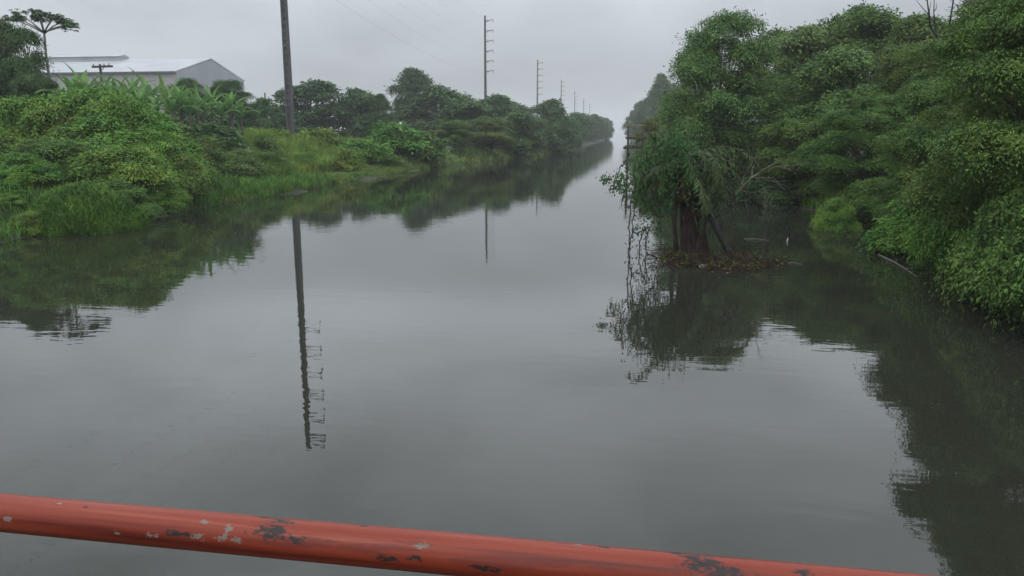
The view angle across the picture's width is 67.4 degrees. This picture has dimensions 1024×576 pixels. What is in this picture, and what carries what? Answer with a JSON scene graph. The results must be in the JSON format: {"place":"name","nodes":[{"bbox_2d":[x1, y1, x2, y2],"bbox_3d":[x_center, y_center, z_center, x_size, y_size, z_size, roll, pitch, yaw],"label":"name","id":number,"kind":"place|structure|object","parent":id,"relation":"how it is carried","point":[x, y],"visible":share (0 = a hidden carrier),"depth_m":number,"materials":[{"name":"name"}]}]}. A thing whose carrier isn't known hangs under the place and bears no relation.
{"place":"outdoors","nodes":[
{"label":"outdoors","id":0,"kind":"place"},
{"bbox_2d":[0,168,337,241],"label":"bank grass","id":1,"kind":"structure","parent":0,"point":[263,182],"depth_m":34.59,"materials":[{"name":"plant"}]},
{"bbox_2d":[0,136,910,247],"bbox_3d":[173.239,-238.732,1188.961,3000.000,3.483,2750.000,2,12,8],"label":"ground","id":2,"kind":"structure","parent":0,"point":[373,178],"depth_m":38.01,"materials":[{"name":"plant"}]},
{"bbox_2d":[0,37,18,117],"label":"broadleaf tree","id":3,"kind":"object","parent":2,"relation":"on","point":[2,53],"visible":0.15,"depth_m":44.66,"materials":[{"name":"green plant"}]},
{"bbox_2d":[0,192,26,205],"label":"shrub","id":4,"kind":"object","parent":2,"relation":"on","point":[15,198],"visible":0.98,"depth_m":23.87,"materials":[{"name":"green plant"}]},
{"bbox_2d":[6,208,51,236],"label":"shrub","id":5,"kind":"object","parent":2,"relation":"on","point":[28,216],"visible":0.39,"depth_m":22.71,"materials":[{"name":"green plant"}]},
{"bbox_2d":[0,16,58,100],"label":"broadleaf tree","id":6,"kind":"object","parent":2,"relation":"on","point":[14,65],"visible":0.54,"depth_m":44.85,"materials":[{"name":"green plant"}]},
{"bbox_2d":[2,70,59,121],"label":"broadleaf tree","id":7,"kind":"object","parent":2,"relation":"on","point":[29,85],"visible":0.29,"depth_m":43.41,"materials":[{"name":"green plant"}]},
{"bbox_2d":[0,151,71,186],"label":"shrub","id":8,"kind":"object","parent":2,"relation":"on","point":[32,170],"visible":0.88,"depth_m":25.62,"materials":[{"name":"green plant"}]},
{"bbox_2d":[0,93,80,153],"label":"shrub","id":9,"kind":"object","parent":2,"relation":"on","point":[13,110],"visible":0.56,"depth_m":30.74,"materials":[{"name":"green plant"}]},
{"bbox_2d":[2,8,80,97],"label":"umbrella tree","id":10,"kind":"object","parent":2,"relation":"on","point":[36,15],"visible":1,"depth_m":47.06,"materials":[{"name":"green plant"}]},
{"bbox_2d":[0,137,111,187],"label":"shrub","id":11,"kind":"object","parent":2,"relation":"on","point":[60,152],"visible":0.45,"depth_m":27.23,"materials":[{"name":"green plant"}]},
{"bbox_2d":[8,84,124,146],"bbox_3d":[-18.540,-6.232,33.332,6.853,5.215,6.964,8,14,33],"label":"shrub","id":12,"kind":"object","parent":2,"relation":"on","point":[74,98],"visible":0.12,"depth_m":32.13,"materials":[{"name":"green plant"}]},
{"bbox_2d":[34,72,113,94],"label":"banana plant","id":13,"kind":"object","parent":2,"relation":"on","point":[67,82],"visible":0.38,"depth_m":43.34,"materials":[{"name":"green plant"}]},
{"bbox_2d":[49,61,121,95],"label":"banana plant","id":14,"kind":"object","parent":2,"relation":"on","point":[83,82],"visible":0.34,"depth_m":44.51,"materials":[{"name":"green plant"}]},
{"bbox_2d":[25,181,152,236],"bbox_3d":[-13.336,-2.521,24.101,3.788,1.647,3.955,2,12,8],"label":"grass clump","id":15,"kind":"object","parent":2,"relation":"on","point":[83,209],"visible":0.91,"depth_m":23.23,"materials":[{"name":"plant"}]},
{"bbox_2d":[16,112,213,182],"bbox_3d":[-16.056,-5.385,30.644,7.002,3.178,7.184,5,13,24],"label":"shrub","id":16,"kind":"object","parent":2,"relation":"on","point":[113,136],"visible":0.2,"depth_m":29.65,"materials":[{"name":"green plant"}]},
{"bbox_2d":[56,142,189,202],"bbox_3d":[-14.500,-4.137,28.436,4.841,2.481,4.919,6,13,29],"label":"shrub","id":17,"kind":"object","parent":2,"relation":"on","point":[140,164],"visible":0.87,"depth_m":27.48,"materials":[{"name":"green plant"}]},
{"bbox_2d":[3,54,244,115],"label":"warehouse","id":18,"kind":"structure","parent":2,"relation":"on","point":[205,71],"depth_m":163.84,"materials":[{"name":"grey metal"}]},
{"bbox_2d":[69,90,182,146],"bbox_3d":[-16.207,-5.752,32.225,5.126,4.864,5.209,-2,12,-9],"label":"shrub","id":19,"kind":"object","parent":2,"relation":"on","point":[113,107],"visible":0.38,"depth_m":30.87,"materials":[{"name":"green plant"}]},
{"bbox_2d":[100,179,166,220],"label":"shrub","id":20,"kind":"object","parent":2,"relation":"on","point":[146,204],"visible":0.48,"depth_m":26.33,"materials":[{"name":"green plant"}]},
{"bbox_2d":[126,66,175,108],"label":"banana plant","id":21,"kind":"object","parent":2,"relation":"on","point":[143,81],"visible":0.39,"depth_m":47.94,"materials":[{"name":"green plant"}]},
{"bbox_2d":[132,180,192,214],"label":"shrub","id":22,"kind":"object","parent":2,"relation":"on","point":[171,195],"visible":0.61,"depth_m":28.16,"materials":[{"name":"green plant"}]},
{"bbox_2d":[144,72,191,117],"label":"banana plant","id":23,"kind":"object","parent":2,"relation":"on","point":[161,84],"visible":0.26,"depth_m":46.76,"materials":[{"name":"green plant"}]},
{"bbox_2d":[124,107,214,169],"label":"shrub","id":24,"kind":"object","parent":2,"relation":"on","point":[167,123],"visible":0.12,"depth_m":32.86,"materials":[{"name":"green plant"}]},
{"bbox_2d":[148,87,197,121],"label":"banana plant","id":25,"kind":"object","parent":2,"relation":"on","point":[170,104],"visible":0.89,"depth_m":43.77,"materials":[{"name":"green plant"}]},
{"bbox_2d":[137,151,212,202],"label":"shrub","id":26,"kind":"object","parent":2,"relation":"on","point":[180,158],"visible":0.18,"depth_m":30.20,"materials":[{"name":"green plant"}]},
{"bbox_2d":[131,125,223,195],"bbox_3d":[-14.331,-4.985,30.841,4.404,3.052,4.292,1,12,5],"label":"shrub","id":27,"kind":"object","parent":2,"relation":"on","point":[165,143],"visible":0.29,"depth_m":30.46,"materials":[{"name":"green plant"}]},
{"bbox_2d":[158,82,204,123],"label":"banana plant","id":28,"kind":"object","parent":2,"relation":"on","point":[182,94],"visible":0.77,"depth_m":44.77,"materials":[{"name":"green plant"}]},
{"bbox_2d":[163,77,206,123],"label":"broadleaf tree","id":29,"kind":"object","parent":2,"relation":"on","point":[184,81],"visible":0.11,"depth_m":61.75,"materials":[{"name":"green plant"}]},
{"bbox_2d":[166,94,213,129],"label":"banana plant","id":30,"kind":"object","parent":2,"relation":"on","point":[188,109],"visible":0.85,"depth_m":44.90,"materials":[{"name":"green plant"}]},
{"bbox_2d":[178,91,217,124],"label":"banana plant","id":31,"kind":"object","parent":2,"relation":"on","point":[205,108],"visible":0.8,"depth_m":45.76,"materials":[{"name":"green plant"}]},
{"bbox_2d":[192,147,226,181],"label":"shrub","id":32,"kind":"object","parent":2,"relation":"on","point":[215,171],"visible":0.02,"depth_m":33.66,"materials":[{"name":"green plant"}]},
{"bbox_2d":[177,113,249,133],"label":"shrub","id":33,"kind":"object","parent":2,"relation":"on","point":[217,118],"visible":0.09,"depth_m":52.79,"materials":[{"name":"green plant"}]},
{"bbox_2d":[191,134,241,172],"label":"shrub","id":34,"kind":"object","parent":2,"relation":"on","point":[205,140],"visible":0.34,"depth_m":40.03,"materials":[{"name":"green plant"}]},
{"bbox_2d":[183,120,256,152],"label":"shrub","id":35,"kind":"object","parent":2,"relation":"on","point":[223,133],"visible":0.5,"depth_m":43.30,"materials":[{"name":"green plant"}]},
{"bbox_2d":[203,82,239,122],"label":"banana plant","id":36,"kind":"object","parent":2,"relation":"on","point":[207,91],"visible":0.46,"depth_m":48.95,"materials":[{"name":"green plant"}]},
{"bbox_2d":[202,145,242,172],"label":"shrub","id":37,"kind":"object","parent":2,"relation":"on","point":[230,165],"visible":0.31,"depth_m":39.39,"materials":[{"name":"green plant"}]},
{"bbox_2d":[206,93,241,123],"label":"banana plant","id":38,"kind":"object","parent":2,"relation":"on","point":[220,109],"visible":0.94,"depth_m":46.54,"materials":[{"name":"green plant"}]},
{"bbox_2d":[199,78,262,128],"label":"broadleaf tree","id":39,"kind":"object","parent":2,"relation":"on","point":[230,84],"visible":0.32,"depth_m":59.37,"materials":[{"name":"green plant"}]},
{"bbox_2d":[212,90,252,129],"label":"banana plant","id":40,"kind":"object","parent":2,"relation":"on","point":[231,99],"visible":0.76,"depth_m":47.69,"materials":[{"name":"green plant"}]},
{"bbox_2d":[213,147,273,177],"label":"shrub","id":41,"kind":"object","parent":2,"relation":"on","point":[250,164],"visible":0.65,"depth_m":41.79,"materials":[{"name":"green plant"}]},
{"bbox_2d":[247,97,285,130],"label":"broadleaf tree","id":42,"kind":"object","parent":2,"relation":"on","point":[266,108],"visible":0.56,"depth_m":77.65,"materials":[{"name":"green plant"}]},
{"bbox_2d":[247,134,287,157],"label":"shrub","id":43,"kind":"object","parent":2,"relation":"on","point":[265,141],"visible":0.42,"depth_m":47.49,"materials":[{"name":"green plant"}]},
{"bbox_2d":[255,150,297,169],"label":"shrub","id":44,"kind":"object","parent":2,"relation":"on","point":[270,154],"visible":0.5,"depth_m":45.60,"materials":[{"name":"green plant"}]},
{"bbox_2d":[280,0,294,134],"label":"power pole","id":45,"kind":"object","parent":2,"relation":"on","point":[289,106],"visible":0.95,"depth_m":89.19,"materials":[{"name":"concrete"}]},
{"bbox_2d":[188,125,394,177],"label":"tall grass","id":46,"kind":"structure","parent":2,"relation":"on","point":[291,146],"depth_m":50.77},
{"bbox_2d":[194,159,414,204],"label":"ledge grass","id":47,"kind":"structure","parent":2,"relation":"on","point":[375,169],"depth_m":48.16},
{"bbox_2d":[290,152,327,169],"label":"shrub","id":48,"kind":"object","parent":2,"relation":"on","point":[305,155],"visible":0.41,"depth_m":49.70,"materials":[{"name":"green plant"}]},
{"bbox_2d":[270,78,355,135],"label":"broadleaf tree","id":49,"kind":"object","parent":2,"relation":"on","point":[315,91],"visible":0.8,"depth_m":98.01,"materials":[{"name":"green plant"}]},
{"bbox_2d":[294,126,346,147],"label":"shrub","id":50,"kind":"object","parent":2,"relation":"on","point":[325,137],"visible":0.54,"depth_m":58.77,"materials":[{"name":"green plant"}]},
{"bbox_2d":[330,148,369,171],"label":"shrub","id":51,"kind":"object","parent":2,"relation":"on","point":[346,159],"visible":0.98,"depth_m":51.91,"materials":[{"name":"green plant"}]},
{"bbox_2d":[333,137,389,164],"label":"shrub","id":52,"kind":"object","parent":2,"relation":"on","point":[367,148],"visible":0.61,"depth_m":57.54,"materials":[{"name":"green plant"}]},
{"bbox_2d":[326,87,397,139],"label":"broadleaf tree","id":53,"kind":"object","parent":2,"relation":"on","point":[356,99],"visible":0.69,"depth_m":97.30,"materials":[{"name":"green plant"}]},
{"bbox_2d":[365,93,395,129],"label":"broadleaf tree","id":54,"kind":"object","parent":2,"relation":"on","point":[380,103],"visible":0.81,"depth_m":96.07,"materials":[{"name":"green plant"}]},
{"bbox_2d":[363,144,401,162],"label":"shrub","id":55,"kind":"object","parent":2,"relation":"on","point":[384,148],"visible":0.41,"depth_m":58.55,"materials":[{"name":"green plant"}]},
{"bbox_2d":[359,119,433,158],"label":"shrub","id":56,"kind":"object","parent":2,"relation":"on","point":[397,136],"visible":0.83,"depth_m":62.57,"materials":[{"name":"green plant"}]},
{"bbox_2d":[383,66,439,124],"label":"broadleaf tree","id":57,"kind":"object","parent":2,"relation":"on","point":[413,81],"visible":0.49,"depth_m":118.14,"materials":[{"name":"green plant"}]},
{"bbox_2d":[400,127,453,166],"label":"shrub","id":58,"kind":"object","parent":2,"relation":"on","point":[439,149],"visible":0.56,"depth_m":65.71,"materials":[{"name":"green plant"}]},
{"bbox_2d":[395,83,476,132],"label":"broadleaf tree","id":59,"kind":"object","parent":2,"relation":"on","point":[437,96],"visible":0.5,"depth_m":104.46,"materials":[{"name":"green plant"}]},
{"bbox_2d":[434,119,475,152],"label":"broadleaf tree","id":60,"kind":"object","parent":2,"relation":"on","point":[458,135],"visible":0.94,"depth_m":77.43,"materials":[{"name":"green plant"}]},
{"bbox_2d":[427,97,497,144],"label":"broadleaf tree","id":61,"kind":"object","parent":2,"relation":"on","point":[464,110],"visible":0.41,"depth_m":93.25,"materials":[{"name":"green plant"}]},
{"bbox_2d":[484,15,493,98],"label":"power pole","id":62,"kind":"object","parent":2,"relation":"on","point":[485,73],"visible":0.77,"depth_m":218.62,"materials":[{"name":"concrete"}]},
{"bbox_2d":[466,115,517,154],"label":"bush","id":63,"kind":"object","parent":2,"relation":"on","point":[491,128],"visible":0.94,"depth_m":82.72,"materials":[{"name":"green plant"}]},
{"bbox_2d":[475,93,516,118],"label":"broadleaf tree","id":64,"kind":"object","parent":2,"relation":"on","point":[500,104],"visible":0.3,"depth_m":101.42,"materials":[{"name":"green plant"}]},
{"bbox_2d":[494,110,555,156],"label":"broadleaf tree","id":65,"kind":"object","parent":2,"relation":"on","point":[520,122],"visible":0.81,"depth_m":90.05,"materials":[{"name":"green plant"}]},
{"bbox_2d":[529,116,559,150],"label":"broadleaf tree","id":66,"kind":"object","parent":2,"relation":"on","point":[541,123],"visible":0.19,"depth_m":103.25,"materials":[{"name":"green plant"}]},
{"bbox_2d":[529,98,576,138],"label":"broadleaf tree","id":67,"kind":"object","parent":2,"relation":"on","point":[551,110],"visible":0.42,"depth_m":112.32,"materials":[{"name":"green plant"}]},
{"bbox_2d":[542,120,581,152],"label":"broadleaf tree","id":68,"kind":"object","parent":2,"relation":"on","point":[558,145],"visible":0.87,"depth_m":109.11,"materials":[{"name":"green plant"}]},
{"bbox_2d":[568,112,593,143],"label":"broadleaf tree","id":69,"kind":"object","parent":2,"relation":"on","point":[578,117],"visible":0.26,"depth_m":160.21,"materials":[{"name":"green plant"}]},
{"bbox_2d":[579,113,598,142],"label":"broadleaf tree","id":70,"kind":"object","parent":2,"relation":"on","point":[589,120],"visible":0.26,"depth_m":184.13,"materials":[{"name":"green plant"}]},
{"bbox_2d":[623,125,644,171],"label":"wooden platform","id":71,"kind":"structure","parent":2,"relation":"on","point":[628,138],"depth_m":58.10,"materials":[{"name":"brown wood"}]},
{"bbox_2d":[628,96,653,141],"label":"broadleaf tree","id":72,"kind":"object","parent":2,"relation":"on","point":[640,108],"visible":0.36,"depth_m":219.67,"materials":[{"name":"green plant"}]},
{"bbox_2d":[633,117,666,154],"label":"broadleaf tree","id":73,"kind":"object","parent":2,"relation":"on","point":[650,124],"visible":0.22,"depth_m":63.16,"materials":[{"name":"green plant"}]},
{"bbox_2d":[645,72,673,118],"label":"broadleaf tree","id":74,"kind":"object","parent":2,"relation":"on","point":[658,89],"visible":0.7,"depth_m":189.41,"materials":[{"name":"green plant"}]},
{"bbox_2d":[653,86,696,138],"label":"broadleaf tree","id":75,"kind":"object","parent":2,"relation":"on","point":[662,126],"visible":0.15,"depth_m":53.22,"materials":[{"name":"green plant"}]},
{"bbox_2d":[653,6,788,179],"bbox_3d":[9.965,-8.346,36.130,7.242,9.241,6.510,-8,14,-35],"label":"broadleaf tree","id":76,"kind":"object","parent":2,"relation":"on","point":[701,60],"visible":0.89,"depth_m":34.78,"materials":[{"name":"green plant"}]},
{"bbox_2d":[703,160,763,199],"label":"shrub","id":77,"kind":"object","parent":2,"relation":"on","point":[724,194],"visible":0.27,"depth_m":34.82,"materials":[{"name":"green plant"}]},
{"bbox_2d":[726,166,802,207],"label":"shrub","id":78,"kind":"object","parent":2,"relation":"on","point":[752,187],"visible":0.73,"depth_m":31.90,"materials":[{"name":"green plant"}]},
{"bbox_2d":[735,69,817,163],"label":"broadleaf tree","id":79,"kind":"object","parent":2,"relation":"on","point":[781,81],"visible":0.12,"depth_m":38.26,"materials":[{"name":"green plant"}]},
{"bbox_2d":[743,112,852,203],"bbox_3d":[11.978,-5.338,32.407,4.726,4.027,5.158,-5,12,-23],"label":"broadleaf tree","id":80,"kind":"object","parent":2,"relation":"on","point":[792,132],"visible":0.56,"depth_m":31.34,"materials":[{"name":"green plant"}]},
{"bbox_2d":[748,19,860,120],"bbox_3d":[17.239,-11.698,46.983,9.174,8.921,8.451,0,11,-1],"label":"broadleaf tree","id":81,"kind":"object","parent":2,"relation":"on","point":[806,40],"visible":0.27,"depth_m":44.45,"materials":[{"name":"green plant"}]},
{"bbox_2d":[759,163,902,225],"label":"undergrowth","id":82,"kind":"object","parent":2,"relation":"on","point":[811,202],"visible":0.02,"depth_m":30.82,"materials":[{"name":"green plant"}]},
{"bbox_2d":[808,197,863,232],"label":"shrub","id":83,"kind":"object","parent":2,"relation":"on","point":[827,219],"visible":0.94,"depth_m":23.76,"materials":[{"name":"green plant"}]},
{"bbox_2d":[765,44,908,170],"bbox_3d":[14.784,-7.656,34.240,6.850,6.107,7.754,0,11,-2],"label":"broadleaf tree","id":84,"kind":"object","parent":2,"relation":"on","point":[842,64],"visible":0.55,"depth_m":32.85,"materials":[{"name":"green plant"}]},
{"bbox_2d":[800,0,902,157],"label":"broadleaf tree","id":85,"kind":"object","parent":2,"relation":"on","point":[868,26],"visible":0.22,"depth_m":43.83,"materials":[{"name":"green plant"}]},
{"bbox_2d":[792,94,940,198],"bbox_3d":[12.201,-4.412,26.259,5.343,4.379,4.365,8,14,35],"label":"broadleaf tree","id":86,"kind":"object","parent":2,"relation":"on","point":[850,127],"visible":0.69,"depth_m":25.74,"materials":[{"name":"green plant"}]},
{"bbox_2d":[835,175,901,227],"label":"shrub","id":87,"kind":"object","parent":2,"relation":"on","point":[865,196],"visible":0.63,"depth_m":24.39,"materials":[{"name":"green plant"}]},
{"bbox_2d":[856,198,928,257],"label":"shrub","id":88,"kind":"object","parent":2,"relation":"on","point":[895,242],"visible":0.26,"depth_m":19.07,"materials":[{"name":"green plant"}]},
{"bbox_2d":[861,203,919,252],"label":"leafy branch","id":89,"kind":"object","parent":88,"relation":"attached to","point":[879,220],"visible":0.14,"depth_m":19.42,"materials":[{"name":"green plant"}]},
{"bbox_2d":[842,36,959,154],"bbox_3d":[16.104,-6.787,30.028,6.914,5.957,5.467,-4,12,-18],"label":"broadleaf tree","id":90,"kind":"object","parent":2,"relation":"on","point":[894,60],"visible":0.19,"depth_m":29.92,"materials":[{"name":"green plant"}]},
{"bbox_2d":[858,11,956,92],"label":"broadleaf tree","id":91,"kind":"object","parent":2,"relation":"on","point":[911,28],"visible":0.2,"depth_m":40.15,"materials":[{"name":"green plant"}]},
{"bbox_2d":[862,76,999,195],"bbox_3d":[11.870,-3.537,20.546,5.278,4.393,4.174,-4,12,-19],"label":"broadleaf tree","id":92,"kind":"object","parent":2,"relation":"on","point":[925,94],"visible":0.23,"depth_m":20.54,"materials":[{"name":"green plant"}]},
{"bbox_2d":[894,167,987,274],"bbox_3d":[9.835,-0.923,16.426,2.810,3.681,2.766,-10,15,-41],"label":"shrub","id":93,"kind":"object","parent":2,"relation":"on","point":[929,242],"visible":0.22,"depth_m":16.42,"materials":[{"name":"green plant"}]},
{"bbox_2d":[868,0,1023,247],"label":"broadleaf tree","id":94,"kind":"object","parent":2,"relation":"on","point":[992,29],"visible":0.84,"depth_m":13.65,"materials":[{"name":"green plant"}]},
{"bbox_2d":[872,41,1023,231],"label":"broadleaf tree","id":95,"kind":"object","parent":2,"relation":"on","point":[934,130],"visible":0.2,"depth_m":16.02,"materials":[{"name":"green plant"}]},
{"bbox_2d":[916,0,983,40],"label":"bare tree","id":96,"kind":"object","parent":2,"relation":"on","point":[935,26],"visible":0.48,"depth_m":35.62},
{"bbox_2d":[897,37,1019,125],"bbox_3d":[16.294,-6.222,26.416,5.621,6.320,6.880,1,12,7],"label":"broadleaf tree","id":97,"kind":"object","parent":2,"relation":"on","point":[921,75],"visible":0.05,"depth_m":26.37,"materials":[{"name":"green plant"}]},
{"bbox_2d":[924,173,1023,321],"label":"shrub","id":98,"kind":"object","parent":2,"relation":"on","point":[967,252],"visible":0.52,"depth_m":13.03,"materials":[{"name":"green plant"}]},
{"bbox_2d":[955,204,1023,341],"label":"shrub","id":99,"kind":"object","parent":2,"relation":"on","point":[1005,274],"visible":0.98,"depth_m":11.71,"materials":[{"name":"green plant"}]},
{"bbox_2d":[0,493,935,575],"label":"bridge railing","id":100,"kind":"object","parent":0,"point":[403,549],"visible":1,"depth_m":1.04,"materials":[{"name":"metal"}]},
{"bbox_2d":[393,145,552,169],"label":"edge grass","id":101,"kind":"structure","parent":0,"point":[497,154],"depth_m":78.56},
{"bbox_2d":[0,0,974,132],"label":"sky","id":102,"kind":"structure","parent":0,"point":[609,53],"materials":[{"name":"grey"}]},
{"bbox_2d":[0,133,1023,575],"bbox_3d":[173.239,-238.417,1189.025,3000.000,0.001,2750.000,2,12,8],"label":"water","id":103,"kind":"structure","parent":0,"point":[528,347],"depth_m":9.46,"materials":[{"name":"grey liquid"}]},
{"bbox_2d":[596,118,762,254],"bbox_3d":[4.072,-2.236,18.950,4.005,3.862,2.882,2,12,8],"label":"vine draped stump","id":104,"kind":"object","parent":103,"relation":"in","point":[689,175],"visible":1,"depth_m":18.70,"materials":[{"name":"green plant"}]},
{"bbox_2d":[707,213,734,256],"bbox_3d":[5.179,-1.254,19.000,0.802,1.171,0.166,7,13,30],"label":"leaning log","id":105,"kind":"object","parent":104,"relation":"attached to","point":[720,235],"visible":0.73,"depth_m":18.95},
{"bbox_2d":[714,146,808,219],"bbox_3d":[6.229,-2.568,18.987,1.923,1.876,1.600,-8,14,-36],"label":"dead branch","id":106,"kind":"object","parent":104,"relation":"attached to","point":[736,193],"visible":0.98,"depth_m":18.95,"materials":[{"name":"grey wood"}]},
{"bbox_2d":[641,241,792,273],"bbox_3d":[4.446,-0.771,18.287,3.984,0.424,3.492,9,15,38],"label":"debris raft","id":107,"kind":"object","parent":103,"relation":"on","point":[724,260],"visible":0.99,"depth_m":17.69,"materials":[{"name":"brown plant"}]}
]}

